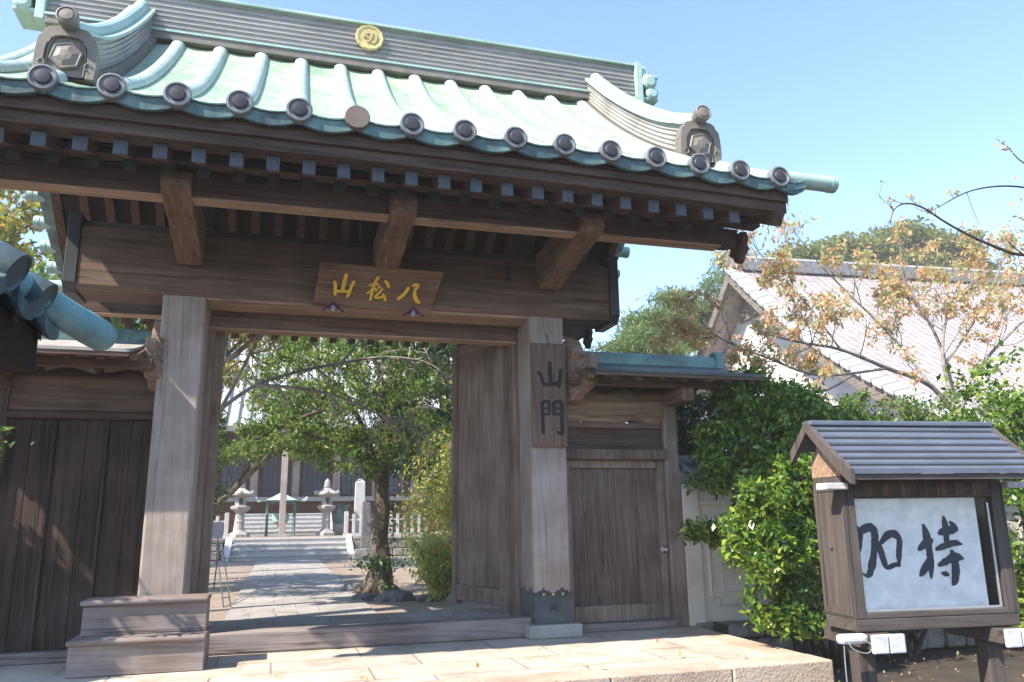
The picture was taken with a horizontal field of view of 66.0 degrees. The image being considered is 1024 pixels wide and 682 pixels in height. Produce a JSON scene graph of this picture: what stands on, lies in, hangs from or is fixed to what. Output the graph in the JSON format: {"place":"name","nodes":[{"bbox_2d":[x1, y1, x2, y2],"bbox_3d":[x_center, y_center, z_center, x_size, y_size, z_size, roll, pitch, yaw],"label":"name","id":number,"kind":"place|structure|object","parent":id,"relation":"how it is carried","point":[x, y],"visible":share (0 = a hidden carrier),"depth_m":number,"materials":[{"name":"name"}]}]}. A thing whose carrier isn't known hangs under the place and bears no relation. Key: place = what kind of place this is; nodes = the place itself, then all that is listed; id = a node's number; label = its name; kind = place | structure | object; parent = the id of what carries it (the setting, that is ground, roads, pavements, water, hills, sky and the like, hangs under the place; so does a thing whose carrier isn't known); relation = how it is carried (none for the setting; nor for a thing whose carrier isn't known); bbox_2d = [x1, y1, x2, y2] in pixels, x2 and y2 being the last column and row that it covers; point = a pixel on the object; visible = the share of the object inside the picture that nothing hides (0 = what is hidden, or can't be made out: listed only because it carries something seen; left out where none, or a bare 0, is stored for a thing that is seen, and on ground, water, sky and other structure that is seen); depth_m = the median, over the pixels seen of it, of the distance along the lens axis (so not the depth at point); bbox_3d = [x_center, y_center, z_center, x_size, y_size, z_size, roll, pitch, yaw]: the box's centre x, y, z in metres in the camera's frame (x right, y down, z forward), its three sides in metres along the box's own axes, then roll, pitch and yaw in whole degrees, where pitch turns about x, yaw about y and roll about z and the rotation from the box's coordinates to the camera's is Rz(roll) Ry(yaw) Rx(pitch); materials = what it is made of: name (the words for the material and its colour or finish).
{"place":"outdoors","nodes":[
{"label":"outdoors","id":0,"kind":"place"},
{"bbox_2d":[0,240,116,372],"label":"tiled roof","id":1,"kind":"structure","parent":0,"point":[34,307],"depth_m":4.02,"materials":[{"name":"paint"}]},
{"bbox_2d":[224,559,376,619],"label":"path","id":2,"kind":"structure","parent":0,"point":[308,597],"depth_m":13.44,"materials":[{"name":"grey stone"}]},
{"bbox_2d":[223,531,449,555],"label":"terrace","id":3,"kind":"structure","parent":0,"point":[288,536],"depth_m":28.69,"materials":[{"name":"grey stone"}]},
{"bbox_2d":[123,513,229,537],"bbox_3d":[-12.356,6.431,27.327,4.850,0.877,0.220,3,-13,-16],"label":"stone fence","id":4,"kind":"object","parent":3,"relation":"on","point":[226,525],"visible":0.06,"depth_m":27.89,"materials":[{"name":"white stone"}]},
{"bbox_2d":[228,483,254,536],"bbox_3d":[-10.314,6.327,29.986,0.966,2.200,1.069,3,-13,-16],"label":"stone lantern","id":5,"kind":"object","parent":3,"relation":"on","point":[240,508],"visible":0.77,"depth_m":29.77,"materials":[{"name":"stone"}]},
{"bbox_2d":[272,513,288,535],"bbox_3d":[-9.216,7.300,31.369,0.677,0.880,0.677,3,-13,-16],"label":"incense burner","id":6,"kind":"object","parent":3,"relation":"on","point":[275,518],"visible":0.59,"depth_m":31.19,"materials":[{"name":"teal metal"}]},
{"bbox_2d":[255,493,307,535],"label":"incense pavilion","id":7,"kind":"structure","parent":3,"relation":"on","point":[277,497],"depth_m":31.06,"materials":[{"name":"teal metal"}]},
{"bbox_2d":[276,445,288,536],"bbox_3d":[-8.649,5.639,29.891,0.400,3.448,0.400,3,-13,-16],"label":"memorial post","id":8,"kind":"object","parent":3,"relation":"on","point":[283,499],"visible":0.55,"depth_m":29.73,"materials":[{"name":"wood"}]},
{"bbox_2d":[233,513,332,535],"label":"stone steps","id":9,"kind":"structure","parent":3,"relation":"on","point":[305,524],"depth_m":33.74,"materials":[{"name":"white stone"}]},
{"bbox_2d":[315,478,339,535],"bbox_3d":[-7.250,6.479,30.860,0.966,2.200,1.069,3,-13,-16],"label":"stone lantern","id":10,"kind":"object","parent":3,"relation":"on","point":[327,493],"visible":1,"depth_m":30.65,"materials":[{"name":"stone"}]},
{"bbox_2d":[332,505,349,534],"bbox_3d":[-6.825,7.093,31.272,0.800,1.168,0.800,3,-13,-16],"label":"bronze urn","id":11,"kind":"object","parent":3,"relation":"on","point":[338,517],"visible":0.69,"depth_m":31.07,"materials":[{"name":"metal"}]},
{"bbox_2d":[354,479,364,532],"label":"stone pillar","id":12,"kind":"structure","parent":3,"relation":"on","point":[359,493],"depth_m":31.82,"materials":[{"name":"white stone"}]},
{"bbox_2d":[343,511,426,535],"bbox_3d":[-4.686,6.812,29.514,3.180,0.877,0.220,3,-13,-16],"label":"stone fence","id":13,"kind":"object","parent":3,"relation":"on","point":[353,519],"visible":0.3,"depth_m":29.23,"materials":[{"name":"white stone"}]},
{"bbox_2d":[208,555,499,620],"bbox_3d":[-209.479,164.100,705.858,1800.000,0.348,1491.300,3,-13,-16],"label":"ground","id":14,"kind":"structure","parent":0,"point":[218,611],"depth_m":15.67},
{"bbox_2d":[0,188,54,272],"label":"yellow green tree","id":15,"kind":"object","parent":14,"relation":"on","point":[12,227],"visible":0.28,"depth_m":21.39,"materials":[{"name":"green plant"}]},
{"bbox_2d":[22,247,160,329],"bbox_3d":[-7.753,1.580,14.031,3.360,5.781,6.808,5,-14,-24],"label":"evergreen tree","id":16,"kind":"object","parent":14,"relation":"on","point":[117,323],"visible":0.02,"depth_m":12.40,"materials":[{"name":"green plant"}]},
{"bbox_2d":[210,539,223,560],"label":"retaining wall","id":17,"kind":"structure","parent":14,"relation":"on","point":[213,549],"depth_m":26.37,"materials":[{"name":"stone"}]},
{"bbox_2d":[212,522,223,560],"bbox_3d":[-9.245,6.198,24.179,0.680,1.261,0.079,3,-13,-16],"label":"precinct sign","id":18,"kind":"object","parent":14,"relation":"on","point":[217,531],"visible":0.37,"depth_m":24.27,"materials":[{"name":"metal"}]},
{"bbox_2d":[213,543,230,606],"bbox_3d":[-4.923,3.885,13.346,0.124,0.872,3.445,5,-14,-23],"label":"metal frame","id":19,"kind":"object","parent":14,"relation":"on","point":[217,549],"visible":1,"depth_m":13.14,"materials":[{"name":"grey metal"}]},
{"bbox_2d":[213,400,236,521],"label":"tree","id":20,"kind":"object","parent":14,"relation":"on","point":[223,420],"visible":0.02,"depth_m":16.21,"materials":[{"name":"green plant"}]},
{"bbox_2d":[121,333,369,545],"bbox_3d":[-5.611,1.652,20.646,8.478,8.625,4.381,3,-13,-16],"label":"yellowing tree","id":21,"kind":"object","parent":14,"relation":"on","point":[244,338],"visible":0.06,"depth_m":20.43,"materials":[{"name":"green plant"}]},
{"bbox_2d":[222,535,353,561],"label":"stone steps","id":22,"kind":"structure","parent":14,"relation":"on","point":[307,548],"depth_m":26.51,"materials":[{"name":"white stone"}]},
{"bbox_2d":[214,384,361,509],"bbox_3d":[-7.332,3.833,22.981,5.800,5.528,2.507,5,-14,-26],"label":"tree","id":23,"kind":"object","parent":14,"relation":"on","point":[244,477],"visible":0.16,"depth_m":23.11,"materials":[{"name":"green plant"}]},
{"bbox_2d":[130,334,451,466],"bbox_3d":[-2.858,1.647,11.350,5.737,4.303,1.902,6,-14,-28],"label":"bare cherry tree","id":24,"kind":"object","parent":14,"relation":"on","point":[225,403],"visible":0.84,"depth_m":11.64,"materials":[{"name":"green plant"}]},
{"bbox_2d":[131,322,451,534],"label":"temple hall","id":25,"kind":"structure","parent":14,"relation":"on","point":[303,481],"depth_m":37.56,"materials":[{"name":"wood"}]},
{"bbox_2d":[220,447,249,491],"bbox_3d":[-13.124,6.165,37.365,1.250,2.230,0.073,3,-13,-16],"label":"window","id":26,"kind":"structure","parent":25,"relation":"in","point":[235,472],"depth_m":37.29,"materials":[{"name":"grey glass"}]},
{"bbox_2d":[261,448,289,494],"bbox_3d":[-11.347,6.254,37.872,1.250,2.230,0.073,3,-13,-16],"label":"window","id":27,"kind":"structure","parent":25,"relation":"in","point":[271,472],"depth_m":37.76,"materials":[{"name":"grey glass"}]},
{"bbox_2d":[301,457,328,494],"bbox_3d":[-9.570,6.342,38.379,1.250,2.230,0.073,3,-13,-16],"label":"window","id":28,"kind":"structure","parent":25,"relation":"in","point":[312,481],"depth_m":38.26,"materials":[{"name":"grey glass"}]},
{"bbox_2d":[340,457,366,494],"bbox_3d":[-7.793,6.431,38.886,1.250,2.230,0.073,3,-13,-16],"label":"window","id":29,"kind":"structure","parent":25,"relation":"in","point":[347,486],"depth_m":38.73,"materials":[{"name":"grey glass"}]},
{"bbox_2d":[389,458,403,493],"bbox_3d":[-6.016,6.519,39.393,1.250,2.230,0.073,3,-13,-16],"label":"window","id":30,"kind":"structure","parent":25,"relation":"in","point":[392,481],"depth_m":39.30,"materials":[{"name":"grey glass"}]},
{"bbox_2d":[224,336,456,594],"bbox_3d":[-2.812,1.671,14.437,4.441,5.791,3.478,3,-13,-16],"label":"evergreen tree","id":31,"kind":"object","parent":14,"relation":"on","point":[379,577],"visible":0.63,"depth_m":13.68,"materials":[{"name":"green plant"}]},
{"bbox_2d":[341,582,362,590],"bbox_3d":[-2.830,4.396,14.062,0.437,0.169,0.367,3,-13,-16],"label":"rock","id":32,"kind":"object","parent":14,"relation":"on","point":[349,586],"visible":0.52,"depth_m":13.96,"materials":[{"name":"grey stone"}]},
{"bbox_2d":[352,501,370,559],"bbox_3d":[-4.874,6.204,25.860,0.681,1.864,0.400,3,-13,-16],"label":"standing stone","id":33,"kind":"object","parent":14,"relation":"on","point":[360,553],"visible":0.75,"depth_m":25.87,"materials":[{"name":"grey stone"}]},
{"bbox_2d":[351,593,379,600],"bbox_3d":[-2.309,4.054,12.486,0.471,0.125,0.275,3,-13,-16],"label":"rock","id":34,"kind":"object","parent":14,"relation":"on","point":[365,596],"visible":0.67,"depth_m":12.39,"materials":[{"name":"grey stone"}]},
{"bbox_2d":[374,590,415,601],"bbox_3d":[-1.824,3.978,12.310,0.555,0.182,0.471,9,-16,-37],"label":"rock","id":35,"kind":"object","parent":14,"relation":"on","point":[395,596],"visible":0.83,"depth_m":12.17,"materials":[{"name":"grey stone"}]},
{"bbox_2d":[339,339,456,511],"bbox_3d":[-1.893,1.898,18.622,4.791,7.068,3.749,3,-13,-16],"label":"evergreen tree","id":36,"kind":"object","parent":14,"relation":"on","point":[435,348],"visible":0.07,"depth_m":18.17,"materials":[{"name":"green plant"}]},
{"bbox_2d":[352,535,449,555],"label":"retaining wall","id":37,"kind":"structure","parent":14,"relation":"on","point":[394,551],"depth_m":28.01,"materials":[{"name":"stone"}]},
{"bbox_2d":[388,430,451,602],"bbox_3d":[-0.847,2.796,13.090,2.360,2.826,2.707,3,-13,-16],"label":"weeping shrub","id":38,"kind":"object","parent":14,"relation":"on","point":[436,566],"visible":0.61,"depth_m":12.83,"materials":[{"name":"green plant"}]},
{"bbox_2d":[416,594,440,601],"bbox_3d":[-1.282,3.969,12.181,0.408,0.128,0.303,3,-13,-16],"label":"rock","id":39,"kind":"object","parent":14,"relation":"on","point":[422,597],"visible":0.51,"depth_m":12.05,"materials":[{"name":"grey stone"}]},
{"bbox_2d":[104,566,1023,681],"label":"fallen leaves","id":40,"kind":"object","parent":14,"relation":"on","point":[680,653],"visible":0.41,"depth_m":8.40,"materials":[{"name":"brown plant"}]},
{"bbox_2d":[581,321,700,355],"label":"pine tree","id":41,"kind":"object","parent":14,"relation":"on","point":[635,340],"visible":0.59,"depth_m":26.32,"materials":[{"name":"green plant"}]},
{"bbox_2d":[607,283,731,416],"bbox_3d":[6.302,2.697,30.087,5.221,10.302,3.569,3,-13,-16],"label":"pine tree","id":42,"kind":"object","parent":14,"relation":"on","point":[652,318],"visible":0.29,"depth_m":30.20,"materials":[{"name":"green plant"}]},
{"bbox_2d":[676,367,760,454],"bbox_3d":[2.781,2.005,10.752,2.681,3.210,1.917,3,-13,-16],"label":"dark tree","id":43,"kind":"object","parent":14,"relation":"on","point":[685,447],"visible":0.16,"depth_m":10.47,"materials":[{"name":"green plant"}]},
{"bbox_2d":[682,248,761,329],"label":"pine tree","id":44,"kind":"object","parent":14,"relation":"on","point":[706,314],"visible":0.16,"depth_m":36.12,"materials":[{"name":"green plant"}]},
{"bbox_2d":[645,198,1023,421],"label":"autumn cherry tree","id":45,"kind":"object","parent":14,"relation":"on","point":[897,289],"visible":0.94,"depth_m":13.67,"materials":[{"name":"orange plant"}]},
{"bbox_2d":[683,253,1023,444],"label":"side hall","id":46,"kind":"structure","parent":14,"relation":"on","point":[818,278],"depth_m":25.70,"materials":[{"name":"white tile"}]},
{"bbox_2d":[704,376,1022,455],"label":"hedge","id":47,"kind":"object","parent":14,"relation":"on","point":[854,413],"visible":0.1,"depth_m":10.96,"materials":[{"name":"green plant"}]},
{"bbox_2d":[763,215,1011,270],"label":"camphor tree","id":48,"kind":"object","parent":14,"relation":"on","point":[882,247],"visible":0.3,"depth_m":59.51,"materials":[{"name":"green plant"}]},
{"bbox_2d":[208,608,509,630],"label":"floor","id":49,"kind":"structure","parent":0,"point":[340,619],"depth_m":8.97,"materials":[{"name":"grey stone"}]},
{"bbox_2d":[0,628,770,681],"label":"pavement","id":50,"kind":"structure","parent":0,"point":[491,657],"depth_m":6.92,"materials":[{"name":"beige stone"}]},
{"bbox_2d":[0,426,34,456],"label":"leafy tree","id":51,"kind":"object","parent":50,"relation":"on","point":[5,428],"visible":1,"depth_m":6.19,"materials":[{"name":"green plant"}]},
{"bbox_2d":[0,329,154,665],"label":"side gate","id":52,"kind":"structure","parent":50,"relation":"on","point":[73,482],"depth_m":7.45,"materials":[{"name":"wood"}]},
{"bbox_2d":[0,418,151,652],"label":"plank door","id":53,"kind":"structure","parent":52,"relation":"in","point":[67,497],"depth_m":7.42,"materials":[{"name":"brown wood"}]},
{"bbox_2d":[65,593,211,678],"bbox_3d":[-3.163,2.504,6.755,1.065,0.578,0.575,3,-13,-16],"label":"step block","id":54,"kind":"object","parent":50,"relation":"on","point":[129,635],"depth_m":6.62,"materials":[{"name":"wood"}]},
{"bbox_2d":[0,0,838,655],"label":"temple gate","id":55,"kind":"structure","parent":50,"relation":"on","point":[198,180],"depth_m":8.01,"materials":[{"name":"wood"}]},
{"bbox_2d":[198,332,224,593],"bbox_3d":[-3.368,1.419,8.847,0.100,3.250,1.250,4,-14,-20],"label":"gate door","id":56,"kind":"structure","parent":55,"relation":"in","point":[203,586],"depth_m":8.28,"materials":[{"name":"brown wood"}]},
{"bbox_2d":[313,261,443,316],"bbox_3d":[-1.391,-0.526,8.252,1.328,0.477,0.270,3,-13,-16],"label":"name plaque","id":57,"kind":"object","parent":55,"relation":"attached to","point":[409,290],"visible":1,"depth_m":8.23,"materials":[{"name":"brown wood"}]},
{"bbox_2d":[452,344,510,612],"bbox_3d":[-0.401,1.571,9.710,0.100,3.250,1.360,7,-15,-29],"label":"gate door","id":58,"kind":"structure","parent":55,"relation":"in","point":[481,564],"depth_m":9.62,"materials":[{"name":"brown wood"}]},
{"bbox_2d":[530,333,567,446],"bbox_3d":[0.408,0.527,8.718,0.410,1.278,0.053,3,-13,-16],"label":"post signboard","id":59,"kind":"object","parent":55,"relation":"attached to","point":[549,420],"visible":1,"depth_m":8.68},
{"bbox_2d":[566,351,764,632],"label":"side gate","id":60,"kind":"structure","parent":50,"relation":"on","point":[627,557],"depth_m":9.00,"materials":[{"name":"wood"}]},
{"bbox_2d":[566,460,670,622],"bbox_3d":[1.182,2.231,8.894,1.237,1.761,0.162,3,-13,-16],"label":"door","id":61,"kind":"structure","parent":60,"relation":"in","point":[618,549],"depth_m":8.93,"materials":[{"name":"wood"}]},
{"bbox_2d":[0,0,1023,442],"label":"sky","id":62,"kind":"structure","parent":0,"point":[915,97],"materials":[{"name":"blue"}]},
{"bbox_2d":[833,644,1023,681],"bbox_3d":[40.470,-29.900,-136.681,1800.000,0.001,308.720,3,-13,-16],"label":"soil","id":63,"kind":"structure","parent":0,"point":[963,663],"depth_m":8.21,"materials":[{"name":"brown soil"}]},
{"bbox_2d":[417,626,833,681],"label":"kerb","id":64,"kind":"structure","parent":63,"relation":"on","point":[781,665],"depth_m":6.43,"materials":[{"name":"stone"}]},
{"bbox_2d":[675,363,849,667],"bbox_3d":[2.725,1.788,8.451,2.770,3.332,1.733,19,-23,-56],"label":"camellia bush","id":65,"kind":"object","parent":63,"relation":"on","point":[777,541],"visible":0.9,"depth_m":8.01,"materials":[{"name":"green plant"}]},
{"bbox_2d":[714,620,974,654],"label":"retaining wall","id":66,"kind":"structure","parent":63,"relation":"on","point":[937,638],"depth_m":8.75,"materials":[{"name":"stone"}]},
{"bbox_2d":[679,455,1023,630],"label":"plaster wall","id":67,"kind":"structure","parent":63,"relation":"on","point":[714,588],"depth_m":9.10,"materials":[{"name":"paint"}]},
{"bbox_2d":[812,473,950,656],"bbox_3d":[4.448,2.319,9.075,2.551,2.514,1.540,3,-13,-16],"label":"camellia bush","id":68,"kind":"object","parent":63,"relation":"on","point":[917,642],"depth_m":8.88,"materials":[{"name":"green plant"}]},
{"bbox_2d":[790,420,1023,681],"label":"notice board","id":69,"kind":"object","parent":63,"relation":"on","point":[912,551],"visible":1,"depth_m":5.96,"materials":[{"name":"brown wood"}]},
{"bbox_2d":[876,139,1023,372],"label":"bare cherry tree","id":70,"kind":"object","parent":63,"relation":"on","point":[1011,252],"visible":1,"depth_m":10.82,"materials":[{"name":"brown plant"}]},
{"bbox_2d":[935,339,1023,652],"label":"camellia bush","id":71,"kind":"object","parent":63,"relation":"on","point":[1012,402],"visible":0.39,"depth_m":9.39,"materials":[{"name":"green plant"}]}
]}

